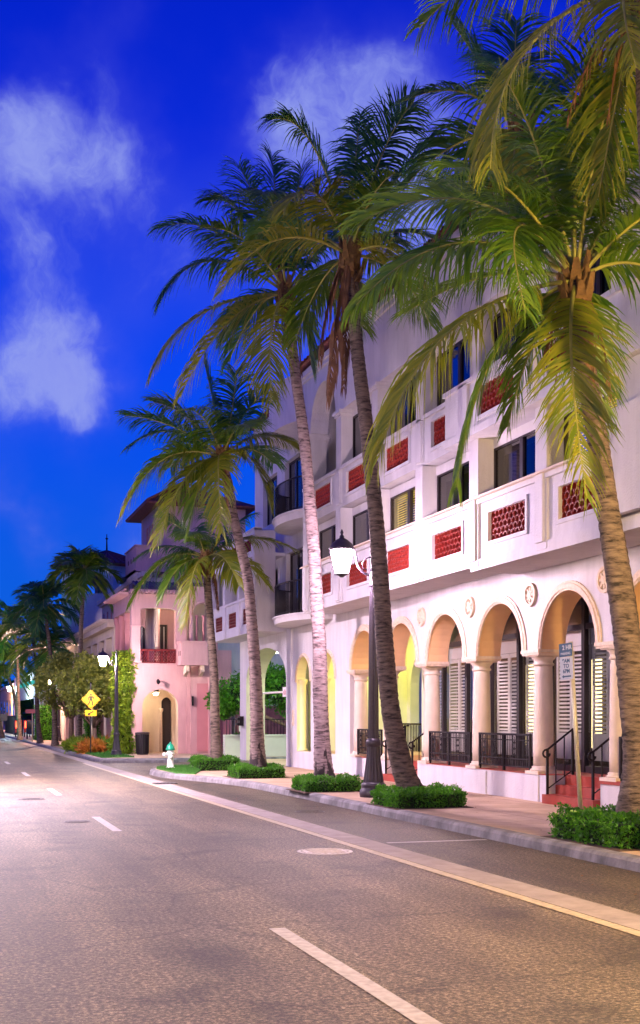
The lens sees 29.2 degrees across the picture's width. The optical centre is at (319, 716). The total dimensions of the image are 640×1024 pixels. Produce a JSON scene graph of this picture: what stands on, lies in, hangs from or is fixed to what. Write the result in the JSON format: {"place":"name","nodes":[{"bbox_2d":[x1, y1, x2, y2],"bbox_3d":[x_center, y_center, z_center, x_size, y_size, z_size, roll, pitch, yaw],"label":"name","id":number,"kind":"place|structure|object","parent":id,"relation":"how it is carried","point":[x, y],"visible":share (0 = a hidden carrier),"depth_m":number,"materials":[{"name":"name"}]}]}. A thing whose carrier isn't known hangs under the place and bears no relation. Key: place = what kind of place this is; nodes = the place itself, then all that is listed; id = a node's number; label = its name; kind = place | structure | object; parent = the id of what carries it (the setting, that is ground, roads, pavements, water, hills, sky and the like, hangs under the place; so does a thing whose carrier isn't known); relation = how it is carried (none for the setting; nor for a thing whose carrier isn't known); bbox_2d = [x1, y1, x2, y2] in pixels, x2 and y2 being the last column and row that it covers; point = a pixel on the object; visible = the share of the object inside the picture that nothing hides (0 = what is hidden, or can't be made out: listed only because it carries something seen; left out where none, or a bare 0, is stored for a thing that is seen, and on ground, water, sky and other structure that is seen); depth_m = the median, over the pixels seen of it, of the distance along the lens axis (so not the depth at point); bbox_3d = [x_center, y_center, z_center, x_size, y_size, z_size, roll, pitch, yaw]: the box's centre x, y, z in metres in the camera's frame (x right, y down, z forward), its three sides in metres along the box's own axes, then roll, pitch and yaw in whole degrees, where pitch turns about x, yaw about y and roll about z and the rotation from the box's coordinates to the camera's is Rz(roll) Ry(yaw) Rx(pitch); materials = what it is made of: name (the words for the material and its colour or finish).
{"place":"outdoors","nodes":[
{"label":"outdoors","id":0,"kind":"place"},
{"bbox_2d":[0,683,13,728],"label":"ochre building","id":1,"kind":"structure","parent":0,"point":[6,696],"depth_m":147.81,"materials":[{"name":"paint"}]},
{"bbox_2d":[3,726,285,757],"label":"sidewalk","id":2,"kind":"structure","parent":0,"point":[152,754],"depth_m":51.28,"materials":[{"name":"beige concrete"}]},
{"bbox_2d":[7,684,15,734],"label":"street lamp","id":3,"kind":"object","parent":2,"relation":"on","point":[8,687],"visible":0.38,"depth_m":104.86,"materials":[{"name":"metal"}]},
{"bbox_2d":[5,716,22,735],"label":"picket fence","id":4,"kind":"object","parent":2,"relation":"on","point":[10,725],"visible":0.57,"depth_m":112.44,"materials":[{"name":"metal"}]},
{"bbox_2d":[0,618,30,738],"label":"coconut palm","id":5,"kind":"object","parent":2,"relation":"on","point":[2,734],"visible":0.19,"depth_m":89.05,"materials":[{"name":"green plant"}]},
{"bbox_2d":[0,645,32,738],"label":"coconut palm","id":6,"kind":"object","parent":2,"relation":"on","point":[3,670],"visible":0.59,"depth_m":87.51,"materials":[{"name":"green plant"}]},
{"bbox_2d":[14,720,21,736],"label":"news box","id":7,"kind":"object","parent":2,"relation":"on","point":[16,726],"visible":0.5,"depth_m":94.16,"materials":[{"name":"metal"}]},
{"bbox_2d":[0,594,38,739],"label":"coconut palm","id":8,"kind":"object","parent":2,"relation":"on","point":[2,654],"visible":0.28,"depth_m":81.64,"materials":[{"name":"green plant"}]},
{"bbox_2d":[14,672,34,734],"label":"grey shop","id":9,"kind":"structure","parent":2,"relation":"on","point":[25,703],"depth_m":108.33,"materials":[{"name":"paint"}]},
{"bbox_2d":[20,698,33,726],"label":"window","id":10,"kind":"structure","parent":9,"relation":"in","point":[24,704],"depth_m":107.86,"materials":[{"name":"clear glass"}]},
{"bbox_2d":[23,720,29,736],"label":"news box","id":11,"kind":"object","parent":2,"relation":"on","point":[25,727],"visible":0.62,"depth_m":94.74,"materials":[{"name":"metal"}]},
{"bbox_2d":[26,720,33,738],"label":"news box","id":12,"kind":"object","parent":2,"relation":"on","point":[28,726],"visible":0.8,"depth_m":86.16,"materials":[{"name":"metal"}]},
{"bbox_2d":[27,722,31,728],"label":"door","id":13,"kind":"structure","parent":12,"relation":"in","point":[29,724],"depth_m":86.14,"materials":[{"name":"black"}]},
{"bbox_2d":[0,601,69,743],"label":"coconut palm","id":14,"kind":"object","parent":2,"relation":"on","point":[19,623],"visible":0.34,"depth_m":72.24,"materials":[{"name":"green plant"}]},
{"bbox_2d":[33,704,51,739],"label":"tall hedge","id":15,"kind":"object","parent":2,"relation":"on","point":[45,712],"visible":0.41,"depth_m":81.57,"materials":[{"name":"green plant"}]},
{"bbox_2d":[7,577,84,745],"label":"coconut palm","id":16,"kind":"object","parent":2,"relation":"on","point":[40,600],"visible":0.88,"depth_m":65.47,"materials":[{"name":"green plant"}]},
{"bbox_2d":[8,626,84,742],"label":"coconut palm","id":17,"kind":"object","parent":2,"relation":"on","point":[57,634],"visible":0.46,"depth_m":68.93,"materials":[{"name":"green plant"}]},
{"bbox_2d":[49,681,61,740],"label":"street lamp","id":18,"kind":"object","parent":2,"relation":"on","point":[58,723],"visible":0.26,"depth_m":78.55,"materials":[{"name":"metal"}]},
{"bbox_2d":[31,650,84,738],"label":"shade tree","id":19,"kind":"object","parent":2,"relation":"on","point":[56,663],"visible":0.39,"depth_m":63.04,"materials":[{"name":"green plant"}]},
{"bbox_2d":[32,619,114,739],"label":"cream building","id":20,"kind":"structure","parent":2,"relation":"on","point":[98,635],"depth_m":62.52,"materials":[{"name":"paint"}]},
{"bbox_2d":[50,534,126,640],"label":"octagonal tower","id":21,"kind":"structure","parent":20,"relation":"on","point":[92,611],"depth_m":84.63,"materials":[{"name":"paint"}]},
{"bbox_2d":[82,708,102,738],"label":"creeper","id":22,"kind":"object","parent":20,"relation":"attached to","point":[86,725],"visible":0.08,"depth_m":61.60,"materials":[{"name":"green plant"}]},
{"bbox_2d":[81,751,133,757],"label":"lawn","id":23,"kind":"structure","parent":2,"relation":"on","point":[129,756],"depth_m":47.52,"materials":[{"name":"green plant"}]},
{"bbox_2d":[58,735,80,753],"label":"bush","id":24,"kind":"object","parent":23,"relation":"on","point":[64,744],"visible":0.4,"depth_m":56.42,"materials":[{"name":"green plant"}]},
{"bbox_2d":[68,736,89,753],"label":"bush","id":25,"kind":"object","parent":23,"relation":"on","point":[75,743],"visible":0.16,"depth_m":53.20,"materials":[{"name":"green plant"}]},
{"bbox_2d":[51,651,113,738],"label":"olive tree","id":26,"kind":"object","parent":23,"relation":"on","point":[74,684],"visible":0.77,"depth_m":54.18,"materials":[{"name":"green plant"}]},
{"bbox_2d":[44,541,124,737],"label":"coconut palm","id":27,"kind":"object","parent":23,"relation":"on","point":[83,568],"visible":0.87,"depth_m":59.08,"materials":[{"name":"green plant"}]},
{"bbox_2d":[73,735,106,753],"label":"bush","id":28,"kind":"object","parent":23,"relation":"on","point":[83,747],"visible":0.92,"depth_m":52.08,"materials":[{"name":"orange plant"}]},
{"bbox_2d":[81,682,100,752],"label":"crossing sign","id":29,"kind":"object","parent":23,"relation":"on","point":[90,699],"visible":0.98,"depth_m":51.37,"materials":[{"name":"metal"}]},
{"bbox_2d":[98,735,109,750],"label":"bush","id":30,"kind":"object","parent":23,"relation":"on","point":[107,740],"visible":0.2,"depth_m":54.28,"materials":[{"name":"green plant"}]},
{"bbox_2d":[97,648,121,754],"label":"street lamp","id":31,"kind":"object","parent":23,"relation":"on","point":[102,658],"visible":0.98,"depth_m":49.06,"materials":[{"name":"metal"}]},
{"bbox_2d":[135,732,149,754],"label":"litter bin","id":32,"kind":"object","parent":2,"relation":"on","point":[142,742],"visible":1,"depth_m":50.82,"materials":[{"name":"metal"}]},
{"bbox_2d":[97,482,254,753],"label":"pink building","id":33,"kind":"structure","parent":2,"relation":"on","point":[171,680],"depth_m":53.17,"materials":[{"name":"paint"}]},
{"bbox_2d":[107,649,138,753],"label":"creeper","id":34,"kind":"object","parent":33,"relation":"attached to","point":[126,684],"visible":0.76,"depth_m":51.88,"materials":[{"name":"green plant"}]},
{"bbox_2d":[140,625,166,661],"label":"window","id":35,"kind":"structure","parent":33,"relation":"in","point":[161,626],"depth_m":55.78,"materials":[{"name":"grey glass"}]},
{"bbox_2d":[161,698,170,751],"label":"door","id":36,"kind":"structure","parent":33,"relation":"in","point":[166,703],"depth_m":55.24,"materials":[{"name":"brown wood"}]},
{"bbox_2d":[223,734,285,756],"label":"planter wall","id":37,"kind":"structure","parent":2,"relation":"on","point":[275,744],"depth_m":48.84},
{"bbox_2d":[203,661,285,727],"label":"topiary tree","id":38,"kind":"object","parent":37,"relation":"in","point":[229,694],"visible":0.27,"depth_m":49.29,"materials":[{"name":"green plant"}]},
{"bbox_2d":[225,719,285,734],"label":"garden fence","id":39,"kind":"object","parent":37,"relation":"on","point":[265,719],"visible":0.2,"depth_m":49.06,"materials":[{"name":"metal"}]},
{"bbox_2d":[207,643,421,734],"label":"garden wall","id":40,"kind":"structure","parent":2,"relation":"on","point":[275,659],"depth_m":53.72,"materials":[{"name":"grey paint"}]},
{"bbox_2d":[235,706,285,733],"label":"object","id":41,"kind":"structure","parent":0,"point":[270,727],"depth_m":53.76,"materials":[{"name":"black metal"}]},
{"bbox_2d":[0,0,629,715],"label":"sky","id":42,"kind":"structure","parent":0,"point":[113,113],"materials":[{"name":"blue"}]},
{"bbox_2d":[0,725,639,1023],"bbox_3d":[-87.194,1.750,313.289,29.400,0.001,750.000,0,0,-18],"label":"road","id":43,"kind":"structure","parent":0,"point":[172,909],"depth_m":10.13,"materials":[{"name":"grey asphalt"}]},
{"bbox_2d":[0,714,6,726],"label":"street sign","id":44,"kind":"object","parent":43,"relation":"on","point":[3,717],"visible":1,"depth_m":89.18,"materials":[{"name":"metal"}]},
{"bbox_2d":[17,798,44,799],"bbox_3d":[-6.081,1.741,25.870,0.600,0.014,0.600,0,0,-18],"label":"manhole cover","id":45,"kind":"object","parent":43,"relation":"on","point":[31,799],"visible":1,"depth_m":25.77,"materials":[{"name":"grey metal"}]},
{"bbox_2d":[64,820,90,822],"bbox_3d":[-4.017,1.741,20.335,0.440,0.014,0.440,0,0,-18],"label":"manhole cover","id":46,"kind":"object","parent":43,"relation":"on","point":[76,821],"visible":1,"depth_m":20.23,"materials":[{"name":"grey metal"}]},
{"bbox_2d":[100,759,178,762],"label":"kerb island","id":47,"kind":"structure","parent":43,"relation":"on","point":[139,761],"depth_m":45.77,"materials":[{"name":"grey concrete"}]},
{"bbox_2d":[5,735,285,761],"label":"kerb","id":48,"kind":"structure","parent":43,"relation":"on","point":[88,757],"depth_m":49.67,"materials":[{"name":"grey concrete"}]},
{"bbox_2d":[26,709,34,741],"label":"street sign","id":49,"kind":"object","parent":48,"relation":"on","point":[32,711],"visible":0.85,"depth_m":76.15,"materials":[{"name":"metal"}]},
{"bbox_2d":[5,762,441,1023],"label":"line","id":50,"kind":"object","parent":43,"relation":"on","point":[400,1005],"visible":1,"depth_m":8.26,"materials":[{"name":"white paint"}]},
{"bbox_2d":[5,737,639,929],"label":"gutter strip","id":51,"kind":"object","parent":43,"relation":"on","point":[617,916],"visible":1,"depth_m":14.56,"materials":[{"name":"beige concrete"}]},
{"bbox_2d":[152,782,177,783],"bbox_3d":[-4.013,1.731,31.768,0.600,0.030,0.400,0,0,-18],"label":"storm drain","id":52,"kind":"object","parent":51,"relation":"on","point":[165,783],"visible":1,"depth_m":31.65,"materials":[{"name":"grey metal"}]},
{"bbox_2d":[297,848,352,854],"bbox_3d":[0.063,1.741,15.857,0.720,0.014,0.720,0,0,-18],"label":"manhole cover","id":53,"kind":"object","parent":43,"relation":"on","point":[324,851],"visible":1,"depth_m":15.77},
{"bbox_2d":[83,763,639,935],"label":"lane line","id":54,"kind":"object","parent":43,"relation":"on","point":[582,916],"visible":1,"depth_m":13.61,"materials":[{"name":"white paint"}]},
{"bbox_2d":[149,768,639,871],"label":"kerb","id":55,"kind":"structure","parent":43,"relation":"on","point":[626,861],"depth_m":18.48,"materials":[{"name":"grey concrete"}]},
{"bbox_2d":[150,777,639,914],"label":"parking bay","id":56,"kind":"object","parent":43,"relation":"on","point":[562,874],"visible":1,"depth_m":15.99,"materials":[{"name":"grey asphalt"}]},
{"bbox_2d":[294,810,324,812],"bbox_3d":[-0.188,1.741,22.489,0.560,0.014,0.560,0,0,-18],"label":"manhole cover","id":57,"kind":"object","parent":56,"relation":"on","point":[309,811],"visible":1,"depth_m":22.37,"materials":[{"name":"grey metal"}]},
{"bbox_2d":[386,839,485,842],"bbox_3d":[1.638,1.744,17.146,1.500,0.001,0.110,0,0,-18],"label":"parking bay line","id":58,"kind":"object","parent":56,"relation":"on","point":[435,841],"visible":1,"depth_m":17.10,"materials":[{"name":"white paint"}]},
{"bbox_2d":[156,765,639,855],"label":"sidewalk","id":59,"kind":"structure","parent":0,"point":[519,815],"depth_m":21.06,"materials":[{"name":"beige concrete"}]},
{"bbox_2d":[156,764,200,773],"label":"lawn","id":60,"kind":"structure","parent":59,"relation":"on","point":[182,772],"depth_m":34.54,"materials":[{"name":"green plant"}]},
{"bbox_2d":[162,742,174,767],"bbox_3d":[-4.542,1.175,36.929,0.397,0.810,0.340,0,0,-18],"label":"fire hydrant","id":61,"kind":"object","parent":60,"relation":"on","point":[169,753],"visible":0.93,"depth_m":36.87,"materials":[{"name":"white metal"}]},
{"bbox_2d":[125,493,299,759],"bbox_3d":[-3.322,-2.715,36.830,4.167,8.656,4.232,0,0,44],"label":"coconut palm","id":62,"kind":"object","parent":59,"relation":"on","point":[202,562],"visible":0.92,"depth_m":36.53,"materials":[{"name":"green plant"}]},
{"bbox_2d":[187,754,240,770],"bbox_3d":[-3.155,1.375,36.682,1.461,0.513,1.516,0,0,-18],"label":"hedge","id":63,"kind":"object","parent":59,"relation":"on","point":[203,762],"visible":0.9,"depth_m":36.12,"materials":[{"name":"green plant"}]},
{"bbox_2d":[223,776,287,778],"bbox_3d":[-1.682,1.602,32.190,1.450,0.016,1.500,0,0,-18],"label":"planting bed","id":64,"kind":"object","parent":59,"relation":"on","point":[248,778],"visible":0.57,"depth_m":31.45,"materials":[{"name":"soil"}]},
{"bbox_2d":[115,350,312,767],"bbox_3d":[-2.863,-4.079,32.096,5.068,11.396,4.936,0,0,-18],"label":"coconut palm","id":65,"kind":"object","parent":64,"relation":"on","point":[214,467],"visible":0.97,"depth_m":31.94,"materials":[{"name":"green plant"}]},
{"bbox_2d":[227,762,285,777],"bbox_3d":[-1.679,1.408,32.210,1.436,0.440,1.538,0,0,-18],"label":"hedge","id":66,"kind":"object","parent":64,"relation":"on","point":[247,770],"visible":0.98,"depth_m":31.68,"materials":[{"name":"green plant"}]},
{"bbox_2d":[286,789,359,792],"bbox_3d":[0.127,1.602,26.470,1.400,0.016,1.400,0,0,-18],"label":"planting bed","id":67,"kind":"object","parent":59,"relation":"on","point":[315,792],"visible":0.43,"depth_m":26.00,"materials":[{"name":"soil"}]},
{"bbox_2d":[145,139,381,780],"bbox_3d":[-1.068,-5.469,26.498,5.024,14.269,4.516,0,0,-36],"label":"coconut palm","id":68,"kind":"object","parent":67,"relation":"on","point":[240,310],"visible":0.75,"depth_m":26.32,"materials":[{"name":"green plant"}]},
{"bbox_2d":[290,771,362,791],"bbox_3d":[0.146,1.408,26.450,1.412,0.439,1.417,0,0,-18],"label":"hedge","id":69,"kind":"object","parent":67,"relation":"on","point":[311,782],"visible":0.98,"depth_m":25.99,"materials":[{"name":"green plant"}]},
{"bbox_2d":[328,529,384,797],"bbox_3d":[0.749,-1.035,24.254,1.210,5.270,0.560,0,0,-18],"label":"street lamp","id":70,"kind":"object","parent":59,"relation":"on","point":[341,549],"visible":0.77,"depth_m":24.25,"materials":[{"name":"metal"}]},
{"bbox_2d":[366,803,473,809],"bbox_3d":[1.764,1.602,21.953,1.450,0.016,1.500,0,0,-18],"label":"planting bed","id":71,"kind":"object","parent":59,"relation":"on","point":[393,808],"visible":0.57,"depth_m":21.44,"materials":[{"name":"soil"}]},
{"bbox_2d":[210,79,463,790],"bbox_3d":[0.422,-4.713,22.154,4.182,12.902,4.203,0,0,12],"label":"coconut palm","id":72,"kind":"object","parent":71,"relation":"on","point":[348,270],"visible":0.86,"depth_m":21.90,"materials":[{"name":"green plant"}]},
{"bbox_2d":[369,781,467,807],"bbox_3d":[1.766,1.403,21.976,1.518,0.453,1.489,0,0,-18],"label":"hedge","id":73,"kind":"object","parent":71,"relation":"on","point":[438,795],"visible":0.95,"depth_m":21.48,"materials":[{"name":"green plant"}]},
{"bbox_2d":[211,49,639,809],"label":"arcade building","id":74,"kind":"structure","parent":59,"relation":"on","point":[497,587],"depth_m":25.82,"materials":[{"name":"white paint"}]},
{"bbox_2d":[267,475,276,525],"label":"window","id":75,"kind":"structure","parent":74,"relation":"in","point":[270,517],"depth_m":41.81,"materials":[{"name":"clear glass"}]},
{"bbox_2d":[262,687,285,696],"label":"hanging sign","id":76,"kind":"object","parent":74,"relation":"attached to","point":[283,692],"visible":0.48,"depth_m":40.95,"materials":[{"name":"metal"}]},
{"bbox_2d":[289,456,302,510],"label":"window","id":77,"kind":"structure","parent":74,"relation":"in","point":[295,466],"depth_m":39.06,"materials":[{"name":"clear glass"}]},
{"bbox_2d":[290,549,302,612],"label":"window","id":78,"kind":"structure","parent":74,"relation":"in","point":[296,559],"depth_m":38.95,"materials":[{"name":"clear glass"}]},
{"bbox_2d":[320,524,335,558],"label":"window","id":79,"kind":"structure","parent":74,"relation":"in","point":[328,535],"depth_m":33.15,"materials":[{"name":"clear glass"}]},
{"bbox_2d":[353,403,371,457],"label":"window","id":80,"kind":"structure","parent":74,"relation":"in","point":[357,446],"depth_m":30.81,"materials":[{"name":"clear glass"}]},
{"bbox_2d":[353,501,405,545],"bbox_3d":[1.414,-4.595,29.996,0.540,1.150,2.320,0,0,-18],"label":"window","id":81,"kind":"structure","parent":74,"relation":"in","point":[361,533],"depth_m":30.31,"materials":[{"name":"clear glass"}]},
{"bbox_2d":[390,487,414,530],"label":"window","id":82,"kind":"structure","parent":74,"relation":"in","point":[411,500],"depth_m":27.93,"materials":[{"name":"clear glass"}]},
{"bbox_2d":[390,377,415,434],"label":"window","id":83,"kind":"structure","parent":74,"relation":"in","point":[406,416],"depth_m":27.57,"materials":[{"name":"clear glass"}]},
{"bbox_2d":[423,625,470,760],"bbox_3d":[3.105,-0.784,30.088,0.200,3.732,2.775,0,0,-18],"label":"window","id":84,"kind":"structure","parent":74,"relation":"in","point":[455,646],"depth_m":29.65,"materials":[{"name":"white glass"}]},
{"bbox_2d":[437,461,468,511],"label":"window","id":85,"kind":"structure","parent":74,"relation":"in","point":[444,480],"depth_m":25.23,"materials":[{"name":"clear glass"}]},
{"bbox_2d":[437,338,469,405],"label":"window","id":86,"kind":"structure","parent":74,"relation":"in","point":[460,372],"depth_m":24.99,"materials":[{"name":"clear glass"}]},
{"bbox_2d":[468,612,522,765],"bbox_3d":[3.913,-0.784,27.533,0.200,3.732,2.775,0,0,-18],"label":"window","id":87,"kind":"structure","parent":74,"relation":"in","point":[511,640],"depth_m":26.92,"materials":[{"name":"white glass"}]},
{"bbox_2d":[494,295,535,358],"bbox_3d":[3.663,-6.905,22.134,0.090,1.310,2.320,0,0,-18],"label":"window","id":88,"kind":"structure","parent":74,"relation":"in","point":[499,325],"depth_m":22.93,"materials":[{"name":"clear glass"}]},
{"bbox_2d":[529,665,533,731],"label":"shutter","id":89,"kind":"structure","parent":74,"relation":"in","point":[529,665],"depth_m":27.49,"materials":[{"name":"white wood"}]},
{"bbox_2d":[494,430,579,488],"bbox_3d":[3.878,-4.595,22.202,0.540,1.150,2.320,0,0,-18],"label":"window","id":90,"kind":"structure","parent":74,"relation":"in","point":[514,460],"depth_m":22.43,"materials":[{"name":"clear glass"}]},
{"bbox_2d":[520,597,590,772],"bbox_3d":[4.742,-0.784,24.910,0.200,3.732,2.775,0,0,-18],"label":"window","id":91,"kind":"structure","parent":74,"relation":"in","point":[577,633],"depth_m":24.14,"materials":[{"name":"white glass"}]},
{"bbox_2d":[564,394,616,459],"bbox_3d":[4.684,-4.595,19.651,0.540,1.150,2.320,0,0,-18],"label":"window","id":92,"kind":"structure","parent":74,"relation":"in","point":[566,437],"depth_m":20.63,"materials":[{"name":"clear glass"}]},
{"bbox_2d":[580,241,610,294],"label":"window","id":93,"kind":"structure","parent":74,"relation":"in","point":[601,286],"depth_m":19.52,"materials":[{"name":"black glass"}]},
{"bbox_2d":[585,616,610,774],"bbox_3d":[5.570,-0.784,22.288,0.200,3.732,2.775,0,0,-18],"label":"window","id":94,"kind":"structure","parent":74,"relation":"in","point":[597,739],"depth_m":23.28,"materials":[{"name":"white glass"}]},
{"bbox_2d":[595,659,601,733],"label":"shutter","id":95,"kind":"structure","parent":74,"relation":"in","point":[595,659],"depth_m":24.73,"materials":[{"name":"white wood"}]},
{"bbox_2d":[403,0,639,222],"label":"coconut palm","id":96,"kind":"object","parent":59,"relation":"on","point":[625,16],"visible":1,"depth_m":13.74,"materials":[{"name":"green plant"}]},
{"bbox_2d":[559,641,582,808],"bbox_3d":[3.460,0.290,16.774,0.290,2.624,0.269,0,0,-32],"label":"parking sign","id":97,"kind":"object","parent":59,"relation":"on","point":[567,671],"visible":1,"depth_m":16.76,"materials":[{"name":"metal"}]},
{"bbox_2d":[542,835,639,851],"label":"planting bed","id":98,"kind":"object","parent":59,"relation":"on","point":[601,846],"visible":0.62,"depth_m":15.14,"materials":[{"name":"soil"}]},
{"bbox_2d":[334,1,639,814],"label":"coconut palm","id":99,"kind":"object","parent":98,"relation":"on","point":[574,301],"visible":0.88,"depth_m":15.33,"materials":[{"name":"green plant"}]},
{"bbox_2d":[384,2,639,635],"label":"coconut palm","id":100,"kind":"object","parent":98,"relation":"on","point":[453,140],"visible":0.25,"depth_m":18.62,"materials":[{"name":"green plant"}]},
{"bbox_2d":[547,801,639,849],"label":"hedge","id":101,"kind":"object","parent":98,"relation":"on","point":[609,827],"visible":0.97,"depth_m":15.29,"materials":[{"name":"green plant"}]},
{"label":"ground","id":102,"kind":"structure","parent":0,"visible":0},
{"bbox_2d":[0,674,13,724],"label":"distant trees","id":103,"kind":"object","parent":102,"relation":"on","point":[4,682],"visible":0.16,"depth_m":215.89,"materials":[{"name":"green plant"}]}
]}

